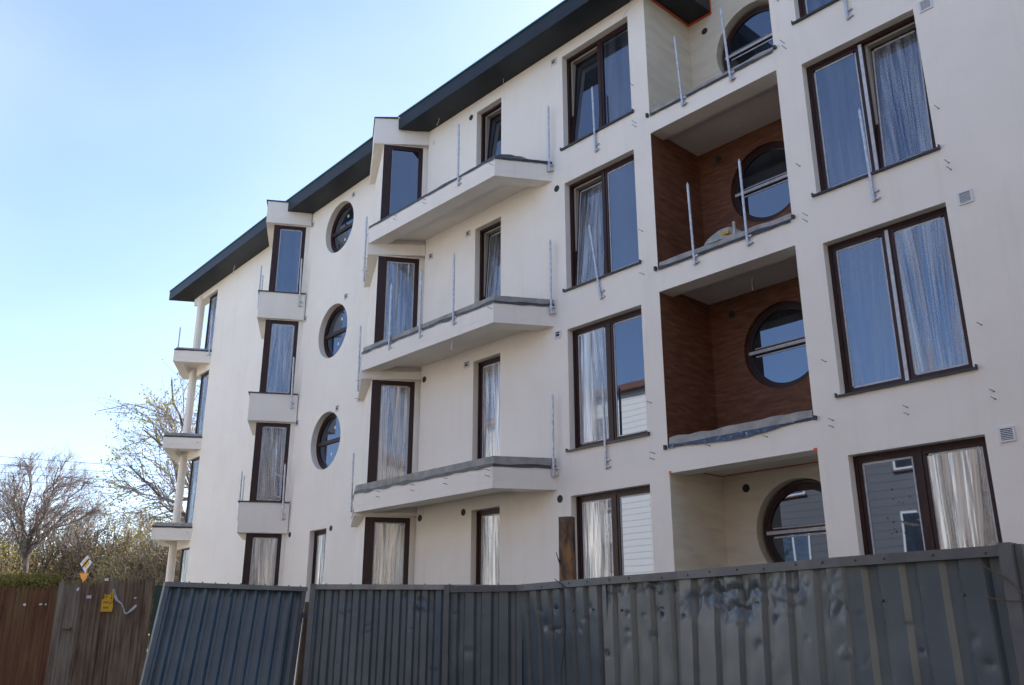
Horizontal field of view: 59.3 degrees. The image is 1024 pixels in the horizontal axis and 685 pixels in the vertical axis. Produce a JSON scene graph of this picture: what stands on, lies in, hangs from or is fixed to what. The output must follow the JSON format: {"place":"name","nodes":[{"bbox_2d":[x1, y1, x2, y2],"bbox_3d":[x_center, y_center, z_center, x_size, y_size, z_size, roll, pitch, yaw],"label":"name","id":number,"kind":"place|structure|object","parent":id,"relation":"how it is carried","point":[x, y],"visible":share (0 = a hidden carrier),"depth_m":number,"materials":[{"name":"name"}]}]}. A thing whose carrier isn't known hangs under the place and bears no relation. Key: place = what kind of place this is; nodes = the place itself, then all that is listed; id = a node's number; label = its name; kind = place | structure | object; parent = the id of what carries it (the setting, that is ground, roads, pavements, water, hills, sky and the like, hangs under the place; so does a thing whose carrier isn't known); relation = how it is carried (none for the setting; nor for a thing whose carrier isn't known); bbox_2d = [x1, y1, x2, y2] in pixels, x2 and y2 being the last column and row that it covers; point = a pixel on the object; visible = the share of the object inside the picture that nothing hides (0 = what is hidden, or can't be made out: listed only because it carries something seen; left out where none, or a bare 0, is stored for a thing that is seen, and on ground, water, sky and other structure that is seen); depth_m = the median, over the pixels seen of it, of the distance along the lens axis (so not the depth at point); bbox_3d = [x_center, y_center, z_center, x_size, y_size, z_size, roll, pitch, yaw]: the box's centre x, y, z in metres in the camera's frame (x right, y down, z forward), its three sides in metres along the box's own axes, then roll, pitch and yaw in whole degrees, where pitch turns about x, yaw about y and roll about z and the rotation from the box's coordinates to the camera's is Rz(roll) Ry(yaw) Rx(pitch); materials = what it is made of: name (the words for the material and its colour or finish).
{"place":"outdoors","nodes":[
{"label":"outdoors","id":0,"kind":"place"},
{"bbox_2d":[0,456,163,467],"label":"power line","id":1,"kind":"object","parent":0,"point":[83,462],"visible":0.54,"depth_m":41.86,"materials":[{"name":"grey metal"}]},
{"bbox_2d":[1,472,172,483],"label":"power line","id":2,"kind":"object","parent":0,"point":[85,478],"visible":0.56,"depth_m":41.62,"materials":[{"name":"grey metal"}]},
{"bbox_2d":[0,464,176,475],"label":"power line","id":3,"kind":"object","parent":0,"point":[84,470],"visible":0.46,"depth_m":41.74,"materials":[{"name":"grey metal"}]},
{"bbox_2d":[0,479,185,491],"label":"power line","id":4,"kind":"object","parent":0,"point":[85,485],"visible":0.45,"depth_m":41.52,"materials":[{"name":"grey metal"}]},
{"bbox_2d":[163,550,181,581],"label":"woodland tree","id":5,"kind":"object","parent":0,"point":[175,577],"visible":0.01,"depth_m":44.44,"materials":[{"name":"green plant"}]},
{"bbox_2d":[0,0,562,564],"label":"sky","id":6,"kind":"structure","parent":0,"point":[140,140],"materials":[{"name":"blue"}]},
{"label":"ground","id":7,"kind":"structure","parent":0,"visible":0},
{"bbox_2d":[0,530,15,562],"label":"woodland tree","id":8,"kind":"object","parent":7,"relation":"on","point":[5,548],"visible":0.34,"depth_m":47.64,"materials":[{"name":"green plant"}]},
{"bbox_2d":[0,537,41,576],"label":"woodland tree","id":9,"kind":"object","parent":7,"relation":"on","point":[4,568],"visible":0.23,"depth_m":44.55,"materials":[{"name":"green plant"}]},
{"bbox_2d":[0,500,52,586],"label":"woodland tree","id":10,"kind":"object","parent":7,"relation":"on","point":[7,535],"visible":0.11,"depth_m":48.91,"materials":[{"name":"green plant"}]},
{"bbox_2d":[0,585,58,684],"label":"wooden fence","id":11,"kind":"object","parent":7,"relation":"on","point":[25,635],"visible":1,"depth_m":13.32,"materials":[{"name":"brown wood"}]},
{"bbox_2d":[0,572,95,591],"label":"hedge","id":12,"kind":"object","parent":7,"relation":"on","point":[46,580],"visible":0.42,"depth_m":14.71,"materials":[{"name":"green plant"}]},
{"bbox_2d":[0,503,103,584],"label":"woodland tree","id":13,"kind":"object","parent":7,"relation":"on","point":[38,547],"visible":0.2,"depth_m":48.86,"materials":[{"name":"brown plant"}]},
{"bbox_2d":[0,439,111,588],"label":"bare tree","id":14,"kind":"object","parent":7,"relation":"on","point":[27,546],"visible":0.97,"depth_m":43.46,"materials":[{"name":"brown plant"}]},
{"bbox_2d":[44,579,81,684],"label":"wooden fence","id":15,"kind":"object","parent":7,"relation":"on","point":[62,642],"visible":1,"depth_m":13.27,"materials":[{"name":"brown wood"}]},
{"bbox_2d":[29,529,115,589],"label":"woodland tree","id":16,"kind":"object","parent":7,"relation":"on","point":[53,568],"visible":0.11,"depth_m":48.82,"materials":[{"name":"green plant"}]},
{"bbox_2d":[79,556,91,581],"bbox_3d":[-18.450,11.709,38.300,0.520,5.160,0.091,0,-18,0],"label":"road sign","id":17,"kind":"object","parent":7,"relation":"on","point":[85,563],"visible":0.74,"depth_m":38.93,"materials":[{"name":"metal"}]},
{"bbox_2d":[68,579,108,684],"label":"wooden fence","id":18,"kind":"object","parent":7,"relation":"on","point":[86,645],"visible":0.98,"depth_m":13.29,"materials":[{"name":"brown wood"}]},
{"bbox_2d":[46,495,138,583],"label":"woodland tree","id":19,"kind":"object","parent":7,"relation":"on","point":[77,549],"visible":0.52,"depth_m":48.46,"materials":[{"name":"brown plant"}]},
{"bbox_2d":[19,543,165,654],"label":"woodland","id":20,"kind":"object","parent":7,"relation":"on","point":[68,559],"visible":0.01,"depth_m":54.02,"materials":[{"name":"green plant"}]},
{"bbox_2d":[59,513,162,597],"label":"woodland tree","id":21,"kind":"object","parent":7,"relation":"on","point":[125,543],"visible":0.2,"depth_m":48.02,"materials":[{"name":"green plant"}]},
{"bbox_2d":[93,576,154,684],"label":"wooden fence","id":22,"kind":"object","parent":7,"relation":"on","point":[122,649],"visible":0.98,"depth_m":13.26,"materials":[{"name":"brown wood"}]},
{"bbox_2d":[100,591,113,611],"bbox_3d":[-5.997,3.837,13.347,0.175,0.300,0.017,0,-18,0],"label":"sign","id":23,"kind":"object","parent":22,"relation":"attached to","point":[107,604],"visible":1,"depth_m":13.33,"materials":[{"name":"yellow"}]},
{"bbox_2d":[113,589,136,613],"bbox_3d":[-5.759,3.849,13.363,0.400,0.371,0.010,0,-18,0],"label":"barrier tape","id":24,"kind":"object","parent":22,"relation":"attached to","point":[116,598],"visible":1,"depth_m":13.35,"materials":[{"name":"white plastic"}]},
{"bbox_2d":[69,359,199,562],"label":"budding tree","id":25,"kind":"object","parent":7,"relation":"on","point":[169,420],"visible":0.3,"depth_m":41.93,"materials":[{"name":"brown plant"}]},
{"bbox_2d":[100,501,168,615],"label":"woodland tree","id":26,"kind":"object","parent":7,"relation":"on","point":[146,525],"visible":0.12,"depth_m":50.32,"materials":[{"name":"green plant"}]},
{"bbox_2d":[90,523,179,648],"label":"woodland tree","id":27,"kind":"object","parent":7,"relation":"on","point":[123,569],"visible":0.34,"depth_m":46.08,"materials":[{"name":"green plant"}]},
{"bbox_2d":[123,509,185,598],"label":"woodland tree","id":28,"kind":"object","parent":7,"relation":"on","point":[164,548],"visible":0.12,"depth_m":46.97,"materials":[{"name":"green plant"}]},
{"bbox_2d":[147,586,162,650],"bbox_3d":[-5.265,4.800,13.105,0.130,2.430,0.100,0,-18,0],"label":"fence post","id":29,"kind":"object","parent":7,"relation":"on","point":[157,592],"visible":0.33,"depth_m":13.35,"materials":[{"name":"green"}]},
{"bbox_2d":[139,581,307,684],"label":"metal fence panel","id":30,"kind":"structure","parent":7,"relation":"on","point":[215,633],"depth_m":9.80,"materials":[{"name":"paint"}]},
{"bbox_2d":[300,612,307,617],"bbox_3d":[-2.317,3.200,10.389,0.230,0.160,0.103,14,-23,-36],"label":"gate latch","id":31,"kind":"object","parent":30,"relation":"attached to","point":[304,615],"visible":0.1,"depth_m":10.36,"materials":[{"name":"paint"}]},
{"bbox_2d":[295,602,308,684],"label":"plank","id":32,"kind":"object","parent":7,"relation":"on","point":[299,671],"visible":0.6,"depth_m":10.23,"materials":[{"name":"brown wood"}]},
{"bbox_2d":[302,583,498,684],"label":"metal fence panel","id":33,"kind":"structure","parent":7,"relation":"on","point":[374,634],"depth_m":10.04,"materials":[{"name":"paint"}]},
{"bbox_2d":[556,516,576,580],"bbox_3d":[0.627,3.442,9.912,0.204,3.000,0.220,-6,-19,17],"label":"wooden post","id":34,"kind":"object","parent":7,"relation":"on","point":[567,558],"visible":0.37,"depth_m":10.21,"materials":[{"name":"brown wood"}]},
{"bbox_2d":[151,0,1023,684],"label":"apartment building","id":35,"kind":"structure","parent":7,"relation":"on","point":[443,346],"depth_m":15.23,"materials":[{"name":"stucco"},{"name":"glass"},{"name":"metal"}]},
{"bbox_2d":[178,548,189,581],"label":"window","id":36,"kind":"structure","parent":35,"relation":"in","point":[185,552],"depth_m":26.99,"materials":[{"name":"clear glass"}]},
{"bbox_2d":[185,457,199,522],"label":"window","id":37,"kind":"structure","parent":35,"relation":"in","point":[195,462],"depth_m":27.70,"materials":[{"name":"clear glass"}]},
{"bbox_2d":[195,372,208,433],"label":"window","id":38,"kind":"structure","parent":35,"relation":"in","point":[204,378],"depth_m":28.58,"materials":[{"name":"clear glass"}]},
{"bbox_2d":[204,292,217,348],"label":"window","id":39,"kind":"structure","parent":35,"relation":"in","point":[213,300],"depth_m":29.46,"materials":[{"name":"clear glass"}]},
{"bbox_2d":[242,533,281,585],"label":"window","id":40,"kind":"structure","parent":35,"relation":"in","point":[261,564],"depth_m":21.77,"materials":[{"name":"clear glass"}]},
{"bbox_2d":[249,422,290,501],"bbox_3d":[-6.052,3.025,22.534,0.848,2.050,0.173,2,-18,-5],"label":"window","id":41,"kind":"structure","parent":35,"relation":"in","point":[271,445],"depth_m":22.53,"materials":[{"name":"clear glass"}]},
{"bbox_2d":[259,319,298,392],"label":"window","id":42,"kind":"structure","parent":35,"relation":"in","point":[280,336],"depth_m":23.40,"materials":[{"name":"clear glass"}]},
{"bbox_2d":[268,225,305,292],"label":"window","id":43,"kind":"structure","parent":35,"relation":"in","point":[288,247],"depth_m":24.27,"materials":[{"name":"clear glass"}]},
{"bbox_2d":[311,530,325,583],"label":"window","id":44,"kind":"structure","parent":35,"relation":"in","point":[320,536],"depth_m":20.93,"materials":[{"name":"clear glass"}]},
{"bbox_2d":[316,413,339,468],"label":"round window","id":45,"kind":"structure","parent":35,"relation":"in","point":[328,439],"depth_m":21.80,"materials":[{"name":"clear glass"}]},
{"bbox_2d":[324,305,346,357],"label":"round window","id":46,"kind":"structure","parent":35,"relation":"in","point":[336,327],"depth_m":22.68,"materials":[{"name":"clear glass"}]},
{"bbox_2d":[331,203,353,252],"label":"round window","id":47,"kind":"structure","parent":35,"relation":"in","point":[343,223],"depth_m":23.58,"materials":[{"name":"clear glass"}]},
{"bbox_2d":[362,517,409,583],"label":"window","id":48,"kind":"structure","parent":35,"relation":"in","point":[389,564],"depth_m":17.71,"materials":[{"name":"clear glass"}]},
{"bbox_2d":[367,380,414,482],"bbox_3d":[-2.478,1.928,18.458,0.892,2.350,0.178,2,-18,-5],"label":"window","id":49,"kind":"structure","parent":35,"relation":"in","point":[395,417],"depth_m":18.48,"materials":[{"name":"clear glass"}]},
{"bbox_2d":[374,256,418,342],"bbox_3d":[-2.478,-0.778,19.354,0.892,2.250,0.178,2,-18,-5],"label":"window","id":50,"kind":"structure","parent":35,"relation":"in","point":[403,273],"depth_m":19.41,"materials":[{"name":"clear glass"}]},
{"bbox_2d":[380,144,422,219],"bbox_3d":[-2.478,-3.464,20.244,0.892,2.110,0.178,2,-18,-5],"label":"window","id":51,"kind":"structure","parent":35,"relation":"in","point":[405,163],"depth_m":20.31,"materials":[{"name":"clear glass"}]},
{"bbox_2d":[476,508,499,584],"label":"window","id":52,"kind":"structure","parent":35,"relation":"in","point":[488,521],"depth_m":16.36,"materials":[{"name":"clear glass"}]},
{"bbox_2d":[477,356,499,458],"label":"window","id":53,"kind":"structure","parent":35,"relation":"in","point":[488,444],"depth_m":17.19,"materials":[{"name":"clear glass"}]},
{"bbox_2d":[479,221,500,300],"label":"window","id":54,"kind":"structure","parent":35,"relation":"in","point":[490,237],"depth_m":18.27,"materials":[{"name":"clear glass"}]},
{"bbox_2d":[481,103,500,162],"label":"window","id":55,"kind":"structure","parent":35,"relation":"in","point":[490,125],"depth_m":19.22,"materials":[{"name":"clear glass"}]},
{"bbox_2d":[496,154,535,162],"bbox_3d":[0.047,-3.449,17.216,0.869,0.216,0.500,4,-19,-11],"label":"plastic sheet","id":56,"kind":"object","parent":35,"relation":"on","point":[508,155],"visible":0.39,"depth_m":17.06,"materials":[{"name":"grey plastic"}]},
{"bbox_2d":[560,22,633,150],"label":"window","id":57,"kind":"structure","parent":35,"relation":"in","point":[605,67],"depth_m":16.84,"materials":[{"name":"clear glass"}]},
{"bbox_2d":[562,154,640,291],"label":"window","id":58,"kind":"structure","parent":35,"relation":"in","point":[605,200],"depth_m":15.95,"materials":[{"name":"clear glass"}]},
{"bbox_2d":[565,308,649,451],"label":"window","id":59,"kind":"structure","parent":35,"relation":"in","point":[609,352],"depth_m":15.01,"materials":[{"name":"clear glass"}]},
{"bbox_2d":[576,486,653,578],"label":"window","id":60,"kind":"structure","parent":35,"relation":"in","point":[614,528],"depth_m":14.22,"materials":[{"name":"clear glass"}]},
{"bbox_2d":[704,221,741,245],"bbox_3d":[3.258,-1.617,13.957,0.417,0.245,0.804,15,-23,-37],"label":"sack","id":61,"kind":"object","parent":35,"relation":"on","point":[724,233],"visible":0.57,"depth_m":13.73,"materials":[{"name":"plastic"}]},
{"bbox_2d":[723,4,772,70],"bbox_3d":[4.345,-5.306,15.942,0.070,1.400,1.400,16,-24,-40],"label":"round window","id":62,"kind":"structure","parent":35,"relation":"in","point":[751,35],"depth_m":16.10,"materials":[{"name":"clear glass"}]},
{"bbox_2d":[733,142,790,221],"bbox_3d":[4.300,-2.660,15.023,0.070,1.400,1.400,16,-24,-40],"label":"round window","id":63,"kind":"structure","parent":35,"relation":"in","point":[764,173],"depth_m":15.10,"materials":[{"name":"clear glass"}]},
{"bbox_2d":[746,302,808,387],"bbox_3d":[4.300,0.045,14.126,0.070,1.400,1.400,16,-24,-40],"label":"round window","id":64,"kind":"structure","parent":35,"relation":"in","point":[776,353],"depth_m":14.21,"materials":[{"name":"clear glass"}]},
{"bbox_2d":[764,482,828,562],"bbox_3d":[4.345,2.763,13.269,0.070,1.400,1.400,16,-24,-40],"label":"round window","id":65,"kind":"structure","parent":35,"relation":"in","point":[794,522],"depth_m":13.41,"materials":[{"name":"clear glass"}]},
{"bbox_2d":[791,0,838,24],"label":"window","id":66,"kind":"structure","parent":35,"relation":"in","point":[807,8],"depth_m":13.53,"materials":[{"name":"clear glass"}]},
{"bbox_2d":[806,15,940,197],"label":"window","id":67,"kind":"structure","parent":35,"relation":"in","point":[839,85],"depth_m":12.53,"materials":[{"name":"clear glass"}]},
{"bbox_2d":[827,207,977,397],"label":"window","id":68,"kind":"structure","parent":35,"relation":"in","point":[900,317],"depth_m":11.54,"materials":[{"name":"clear glass"}]},
{"bbox_2d":[853,437,1002,554],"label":"window","id":69,"kind":"structure","parent":35,"relation":"in","point":[941,495],"depth_m":10.75,"materials":[{"name":"clear glass"}]},
{"bbox_2d":[442,542,1023,684],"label":"metal fence","id":70,"kind":"object","parent":7,"relation":"on","point":[932,617],"visible":0.99,"depth_m":6.72,"materials":[{"name":"metal"}]},
{"bbox_2d":[555,579,573,684],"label":"cable","id":71,"kind":"object","parent":70,"relation":"hanging from","point":[565,628],"visible":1,"depth_m":8.53,"materials":[{"name":"grey plastic"}]},
{"bbox_2d":[978,562,1023,601],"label":"dry stem","id":72,"kind":"object","parent":7,"relation":"on","point":[1008,580],"visible":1,"depth_m":5.34,"materials":[{"name":"brown plant"}]}
]}

